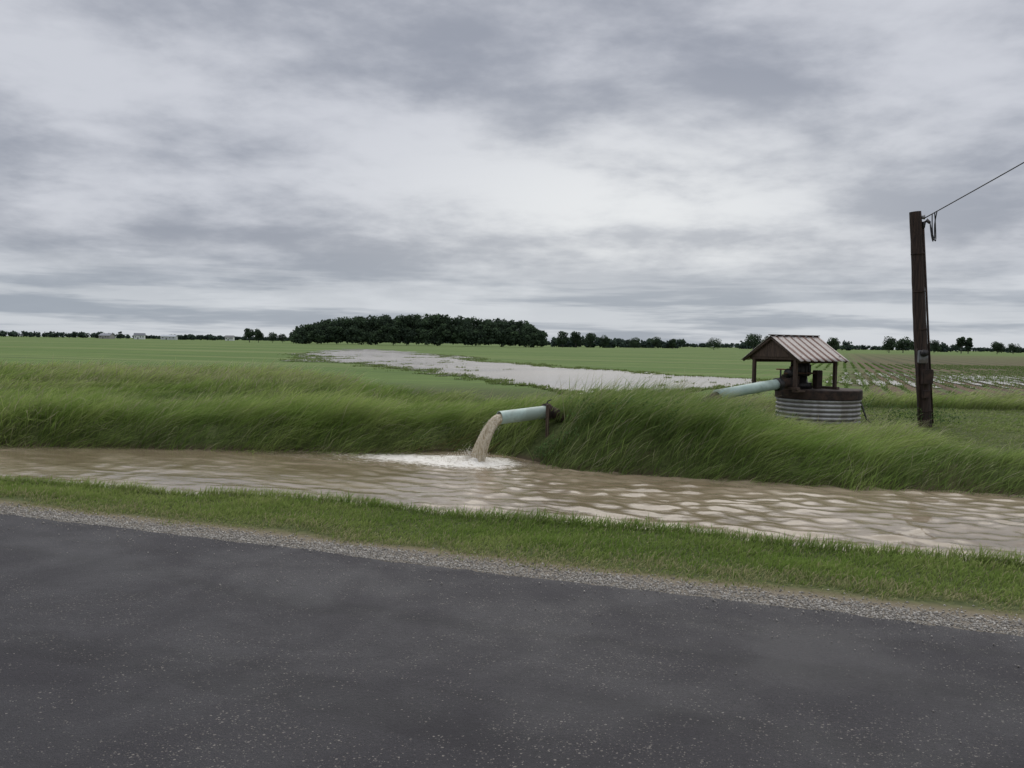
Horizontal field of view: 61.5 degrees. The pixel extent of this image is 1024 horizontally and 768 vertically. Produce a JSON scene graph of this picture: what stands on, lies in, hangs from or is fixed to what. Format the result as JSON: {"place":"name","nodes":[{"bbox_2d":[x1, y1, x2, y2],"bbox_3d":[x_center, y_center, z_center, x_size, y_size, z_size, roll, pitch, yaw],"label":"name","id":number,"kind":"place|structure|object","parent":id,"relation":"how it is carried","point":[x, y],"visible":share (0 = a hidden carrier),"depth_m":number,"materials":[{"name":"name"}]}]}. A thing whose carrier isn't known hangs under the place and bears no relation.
{"place":"outdoors","nodes":[
{"label":"outdoors","id":0,"kind":"place"},
{"bbox_2d":[0,514,1023,767],"bbox_3d":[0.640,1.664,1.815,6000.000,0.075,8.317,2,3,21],"label":"road","id":1,"kind":"structure","parent":0,"point":[118,652],"depth_m":4.47,"materials":[{"name":"grey asphalt"}]},
{"bbox_2d":[0,358,1023,497],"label":"ditch bank grass","id":2,"kind":"structure","parent":0,"point":[336,405],"depth_m":16.31,"materials":[{"name":"green plant"}]},
{"bbox_2d":[0,336,1023,635],"bbox_3d":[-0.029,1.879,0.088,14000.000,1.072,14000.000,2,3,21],"label":"ground","id":3,"kind":"structure","parent":0,"point":[720,362],"depth_m":16.38,"materials":[{"name":"green plant"}]},
{"bbox_2d":[98,333,114,338],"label":"grey barn","id":4,"kind":"structure","parent":3,"relation":"on","point":[106,335],"depth_m":975.38,"materials":[{"name":"grey metal"}]},
{"bbox_2d":[134,333,145,338],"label":"white farmhouse","id":5,"kind":"object","parent":3,"relation":"on","point":[139,335],"visible":0.91,"depth_m":955.71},
{"bbox_2d":[161,335,177,339],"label":"metal barn","id":6,"kind":"structure","parent":3,"relation":"on","point":[169,337],"depth_m":959.74,"materials":[{"name":"grey metal"}]},
{"bbox_2d":[225,335,234,340],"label":"white farmhouse","id":7,"kind":"object","parent":3,"relation":"on","point":[229,337],"visible":1,"depth_m":975.77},
{"bbox_2d":[243,328,256,341],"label":"deciduous tree","id":8,"kind":"object","parent":3,"relation":"on","point":[248,333],"visible":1,"depth_m":478.15,"materials":[{"name":"green plant"}]},
{"bbox_2d":[254,328,263,342],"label":"deciduous tree","id":9,"kind":"object","parent":3,"relation":"on","point":[260,335],"visible":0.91,"depth_m":488.12,"materials":[{"name":"green plant"}]},
{"bbox_2d":[267,332,278,342],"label":"deciduous tree","id":10,"kind":"object","parent":3,"relation":"on","point":[272,336],"visible":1,"depth_m":498.77,"materials":[{"name":"green plant"}]},
{"bbox_2d":[278,334,286,342],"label":"deciduous tree","id":11,"kind":"object","parent":3,"relation":"on","point":[282,337],"visible":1,"depth_m":498.86,"materials":[{"name":"green plant"}]},
{"bbox_2d":[288,313,547,347],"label":"distant woodland","id":12,"kind":"object","parent":3,"relation":"on","point":[438,329],"visible":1,"depth_m":395.78,"materials":[{"name":"green plant"}]},
{"bbox_2d":[0,473,1023,618],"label":"roadside grass","id":13,"kind":"structure","parent":3,"relation":"on","point":[89,491],"depth_m":8.01,"materials":[{"name":"green plant"}]},
{"bbox_2d":[0,330,1023,352],"bbox_3d":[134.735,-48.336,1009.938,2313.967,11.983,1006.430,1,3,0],"label":"distant treeline","id":14,"kind":"object","parent":3,"relation":"on","point":[647,343],"visible":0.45,"depth_m":999.95,"materials":[{"name":"green plant"}]},
{"bbox_2d":[556,331,568,346],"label":"deciduous tree","id":15,"kind":"object","parent":3,"relation":"on","point":[562,338],"visible":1,"depth_m":458.48,"materials":[{"name":"green plant"}]},
{"bbox_2d":[570,331,582,347],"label":"deciduous tree","id":16,"kind":"object","parent":3,"relation":"on","point":[576,338],"visible":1,"depth_m":468.65,"materials":[{"name":"green plant"}]},
{"bbox_2d":[583,332,597,347],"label":"deciduous tree","id":17,"kind":"object","parent":3,"relation":"on","point":[590,338],"visible":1,"depth_m":477.18,"materials":[{"name":"green plant"}]},
{"bbox_2d":[599,335,610,347],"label":"deciduous tree","id":18,"kind":"object","parent":3,"relation":"on","point":[606,340],"visible":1,"depth_m":478.14,"materials":[{"name":"green plant"}]},
{"bbox_2d":[629,337,640,347],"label":"deciduous tree","id":19,"kind":"object","parent":3,"relation":"on","point":[633,343],"visible":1,"depth_m":498.98,"materials":[{"name":"green plant"}]},
{"bbox_2d":[497,377,798,436],"bbox_3d":[3.163,0.409,17.272,8.125,1.015,0.379,-1,3,-35],"label":"discharge pipe","id":20,"kind":"object","parent":3,"relation":"on","point":[542,411],"visible":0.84,"depth_m":15.58,"materials":[{"name":"metal"}]},
{"bbox_2d":[650,337,661,348],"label":"deciduous tree","id":21,"kind":"object","parent":3,"relation":"on","point":[656,342],"visible":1,"depth_m":518.53,"materials":[{"name":"green plant"}]},
{"bbox_2d":[669,338,676,348],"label":"deciduous tree","id":22,"kind":"object","parent":3,"relation":"on","point":[672,342],"visible":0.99,"depth_m":518.70,"materials":[{"name":"green plant"}]},
{"bbox_2d":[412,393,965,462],"bbox_3d":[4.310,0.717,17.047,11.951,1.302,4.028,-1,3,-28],"label":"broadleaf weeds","id":23,"kind":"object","parent":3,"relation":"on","point":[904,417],"visible":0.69,"depth_m":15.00,"materials":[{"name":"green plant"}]},
{"bbox_2d":[704,337,722,349],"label":"deciduous tree","id":24,"kind":"object","parent":3,"relation":"on","point":[718,344],"visible":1,"depth_m":448.01,"materials":[{"name":"green plant"}]},
{"bbox_2d":[744,334,762,349],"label":"deciduous tree","id":25,"kind":"object","parent":3,"relation":"on","point":[751,340],"visible":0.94,"depth_m":418.26,"materials":[{"name":"green plant"}]},
{"bbox_2d":[775,397,861,424],"bbox_3d":[7.120,0.713,20.050,1.892,0.810,1.892,1,3,0],"label":"culvert tank","id":26,"kind":"object","parent":3,"relation":"on","point":[832,411],"visible":0.59,"depth_m":19.23,"materials":[{"name":"metal"}]},
{"bbox_2d":[775,388,862,400],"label":"rusty rim deck","id":27,"kind":"structure","parent":26,"relation":"on","point":[845,394],"depth_m":19.22,"materials":[{"name":"metal"}]},
{"bbox_2d":[781,374,799,386],"bbox_3d":[6.391,-0.061,19.765,0.340,0.320,0.300,-1,3,-28],"label":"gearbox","id":28,"kind":"object","parent":27,"relation":"on","point":[783,377],"visible":0.18,"depth_m":19.69,"materials":[{"name":"metal"}]},
{"bbox_2d":[783,372,814,373],"bbox_3d":[6.685,-0.245,19.741,1.200,0.042,0.044,-1,3,-28],"label":"cross shaft","id":29,"kind":"object","parent":28,"relation":"on","point":[802,373],"visible":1,"depth_m":19.73,"materials":[{"name":"metal"}]},
{"bbox_2d":[784,387,799,389],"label":"sill","id":30,"kind":"structure","parent":27,"relation":"on","point":[793,388],"depth_m":19.14,"materials":[{"name":"brown wood"}]},
{"bbox_2d":[799,376,811,387],"bbox_3d":[6.724,-0.049,20.055,0.520,0.280,0.520,1,3,0],"label":"pump head","id":31,"kind":"object","parent":27,"relation":"on","point":[804,383],"visible":0.51,"depth_m":19.87},
{"bbox_2d":[791,362,809,375],"bbox_3d":[6.729,-0.374,20.040,0.420,0.370,0.420,1,3,0],"label":"motor body","id":32,"kind":"object","parent":31,"relation":"on","point":[804,366],"visible":0.36,"depth_m":19.85,"materials":[{"name":"metal"}]},
{"bbox_2d":[812,370,822,387],"bbox_3d":[7.090,-0.109,19.963,0.200,0.420,0.140,-1,3,-28],"label":"control cabinet","id":33,"kind":"object","parent":27,"relation":"on","point":[817,379],"visible":1,"depth_m":19.90,"materials":[{"name":"metal"}]},
{"bbox_2d":[822,386,839,389],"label":"sill","id":34,"kind":"structure","parent":27,"relation":"on","point":[829,387],"depth_m":19.80,"materials":[{"name":"brown wood"}]},
{"bbox_3d":[6.248,0.094,20.570,1.360,0.050,0.080,-1,3,-28],"label":"side sill","id":35,"kind":"object","parent":27,"relation":"on","visible":0},
{"bbox_2d":[752,356,756,382],"bbox_3d":[5.706,-0.265,20.262,0.075,0.780,0.075,-1,3,-28],"label":"post","id":36,"kind":"object","parent":35,"relation":"on","point":[754,363],"visible":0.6,"depth_m":20.23,"materials":[{"name":"brown wood"}]},
{"bbox_2d":[757,359,792,361],"bbox_3d":[6.258,-0.570,20.539,1.300,0.080,0.055,-1,3,-28],"label":"plate","id":37,"kind":"object","parent":36,"relation":"attached to","point":[767,360],"visible":0.66,"depth_m":20.48,"materials":[{"name":"brown wood"}]},
{"bbox_3d":[6.848,0.157,19.441,1.360,0.050,0.080,-1,3,-28],"label":"side sill","id":38,"kind":"object","parent":27,"relation":"on","visible":0},
{"bbox_2d":[793,359,797,390],"bbox_3d":[6.306,-0.203,19.133,0.075,0.780,0.075,-1,3,-28],"label":"post","id":39,"kind":"object","parent":38,"relation":"on","point":[795,373],"visible":0.94,"depth_m":19.11,"materials":[{"name":"brown wood"}]},
{"bbox_2d":[798,361,834,362],"bbox_3d":[6.859,-0.507,19.410,1.300,0.080,0.055,-1,3,-28],"label":"plate","id":40,"kind":"object","parent":39,"relation":"attached to","point":[817,362],"visible":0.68,"depth_m":19.40,"materials":[{"name":"brown wood"}]},
{"bbox_2d":[750,356,800,359],"bbox_3d":[6.012,-0.608,19.680,0.060,0.090,1.550,-1,3,-28],"label":"tie","id":41,"kind":"object","parent":40,"relation":"on","point":[778,358],"visible":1,"depth_m":19.65,"materials":[{"name":"brown wood"}]},
{"bbox_2d":[751,340,791,356],"bbox_3d":[5.971,-0.844,19.668,0.024,0.440,1.600,-1,3,-28],"label":"gable board","id":42,"kind":"object","parent":41,"relation":"on","point":[771,348],"visible":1,"depth_m":19.70,"materials":[{"name":"brown wood"}]},
{"bbox_2d":[770,335,848,361],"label":"roof slope front","id":43,"kind":"structure","parent":40,"relation":"on","point":[811,348],"depth_m":19.53,"materials":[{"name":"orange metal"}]},
{"bbox_2d":[741,336,770,359],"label":"roof slope back","id":44,"kind":"structure","parent":43,"relation":"on","point":[755,348],"depth_m":20.07,"materials":[{"name":"grey metal"}]},
{"bbox_2d":[743,337,770,360],"bbox_3d":[5.711,-0.810,20.030,0.060,0.581,0.911,-1,3,-28],"label":"rake board","id":45,"kind":"object","parent":44,"relation":"attached to","point":[756,349],"visible":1,"depth_m":20.01,"materials":[{"name":"brown wood"}]},
{"bbox_2d":[768,334,818,335],"bbox_3d":[6.558,-1.129,19.964,1.540,0.020,0.120,-1,3,-28],"label":"ridge cap","id":46,"kind":"object","parent":44,"relation":"on","point":[794,335],"visible":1,"depth_m":19.89,"materials":[{"name":"metal"}]},
{"bbox_2d":[771,337,800,362],"bbox_3d":[6.123,-0.767,19.254,0.060,0.581,0.911,-1,3,-28],"label":"rake board","id":47,"kind":"object","parent":43,"relation":"attached to","point":[783,348],"visible":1,"depth_m":19.25,"materials":[{"name":"brown wood"}]},
{"bbox_2d":[832,361,837,386],"bbox_3d":[7.402,-0.213,19.715,0.075,0.780,0.075,-1,3,-28],"label":"post","id":48,"kind":"object","parent":38,"relation":"on","point":[834,380],"visible":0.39,"depth_m":19.68,"materials":[{"name":"brown wood"}]},
{"bbox_2d":[860,402,870,422],"bbox_3d":[8.151,0.654,19.712,0.075,0.722,0.456,-2,4,-45],"label":"conduit","id":49,"kind":"object","parent":26,"relation":"attached to","point":[864,412],"visible":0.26,"depth_m":19.76,"materials":[{"name":"metal"}]},
{"bbox_2d":[827,337,839,348],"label":"deciduous tree","id":50,"kind":"object","parent":3,"relation":"on","point":[834,341],"visible":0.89,"depth_m":498.28,"materials":[{"name":"green plant"}]},
{"bbox_2d":[746,362,1023,400],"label":"crop rows","id":51,"kind":"object","parent":3,"relation":"on","point":[941,367],"visible":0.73,"depth_m":63.79,"materials":[{"name":"green plant"}]},
{"bbox_2d":[882,336,896,352],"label":"deciduous tree","id":52,"kind":"object","parent":3,"relation":"on","point":[890,344],"visible":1,"depth_m":428.09,"materials":[{"name":"green plant"}]},
{"bbox_2d":[895,336,911,352],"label":"deciduous tree","id":53,"kind":"object","parent":3,"relation":"on","point":[902,343],"visible":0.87,"depth_m":438.03,"materials":[{"name":"green plant"}]},
{"bbox_2d":[930,340,941,350],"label":"deciduous tree","id":54,"kind":"object","parent":3,"relation":"on","point":[934,344],"visible":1,"depth_m":517.63,"materials":[{"name":"green plant"}]},
{"bbox_2d":[956,336,966,353],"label":"deciduous tree","id":55,"kind":"object","parent":3,"relation":"on","point":[961,342],"visible":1,"depth_m":478.71,"materials":[{"name":"green plant"}]},
{"bbox_2d":[909,162,1023,427],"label":"utility pole","id":56,"kind":"object","parent":3,"relation":"on","point":[924,372],"visible":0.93,"depth_m":18.53,"materials":[{"name":"brown wood"}]},
{"bbox_2d":[965,337,972,353],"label":"deciduous tree","id":57,"kind":"object","parent":3,"relation":"on","point":[969,345],"visible":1,"depth_m":477.93,"materials":[{"name":"green plant"}]},
{"bbox_2d":[991,341,1005,352],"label":"deciduous tree","id":58,"kind":"object","parent":3,"relation":"on","point":[999,347],"visible":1,"depth_m":467.99,"materials":[{"name":"green plant"}]},
{"bbox_2d":[1008,343,1020,352],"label":"deciduous tree","id":59,"kind":"object","parent":3,"relation":"on","point":[1011,346],"visible":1,"depth_m":498.68,"materials":[{"name":"green plant"}]},
{"bbox_2d":[0,445,1023,565],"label":"ditch water","id":60,"kind":"structure","parent":0,"point":[926,519],"depth_m":12.03,"materials":[{"name":"brown liquid"}]},
{"bbox_2d":[425,417,524,465],"bbox_3d":[-0.685,1.047,14.787,1.822,0.963,1.186,1,3,0],"label":"splash spray","id":61,"kind":"object","parent":60,"relation":"on","point":[467,457],"visible":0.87,"depth_m":14.79,"materials":[{"name":"beige liquid"}]},
{"bbox_2d":[471,414,502,461],"bbox_3d":[-0.473,0.995,14.937,0.636,0.950,0.320,-1,3,-37],"label":"water outflow","id":62,"kind":"object","parent":60,"relation":"in","point":[480,446],"visible":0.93,"depth_m":14.84,"materials":[{"name":"beige liquid"}]},
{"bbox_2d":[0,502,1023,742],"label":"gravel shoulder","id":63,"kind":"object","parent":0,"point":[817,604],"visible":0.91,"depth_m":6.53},
{"bbox_2d":[0,0,1023,350],"label":"sky","id":64,"kind":"structure","parent":0,"point":[693,171],"materials":[{"name":"grey"}]},
{"bbox_2d":[281,349,761,393],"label":"flood pond","id":65,"kind":"structure","parent":0,"point":[537,375],"depth_m":50.12,"materials":[{"name":"liquid"}]},
{"bbox_2d":[279,352,1023,395],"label":"flooded crop tufts","id":66,"kind":"object","parent":65,"relation":"on","point":[406,368],"visible":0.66,"depth_m":49.64,"materials":[{"name":"green plant"}]},
{"bbox_2d":[784,369,792,377],"bbox_3d":[6.270,-0.241,19.520,0.060,0.220,0.220,-1,3,-28],"label":"belt pulley","id":67,"kind":"object","parent":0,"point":[790,373],"visible":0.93,"depth_m":19.47,"materials":[{"name":"metal"}]},
{"bbox_2d":[826,372,1023,387],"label":"flood pond","id":68,"kind":"structure","parent":0,"point":[894,382],"depth_m":45.97,"materials":[{"name":"liquid"}]}
]}

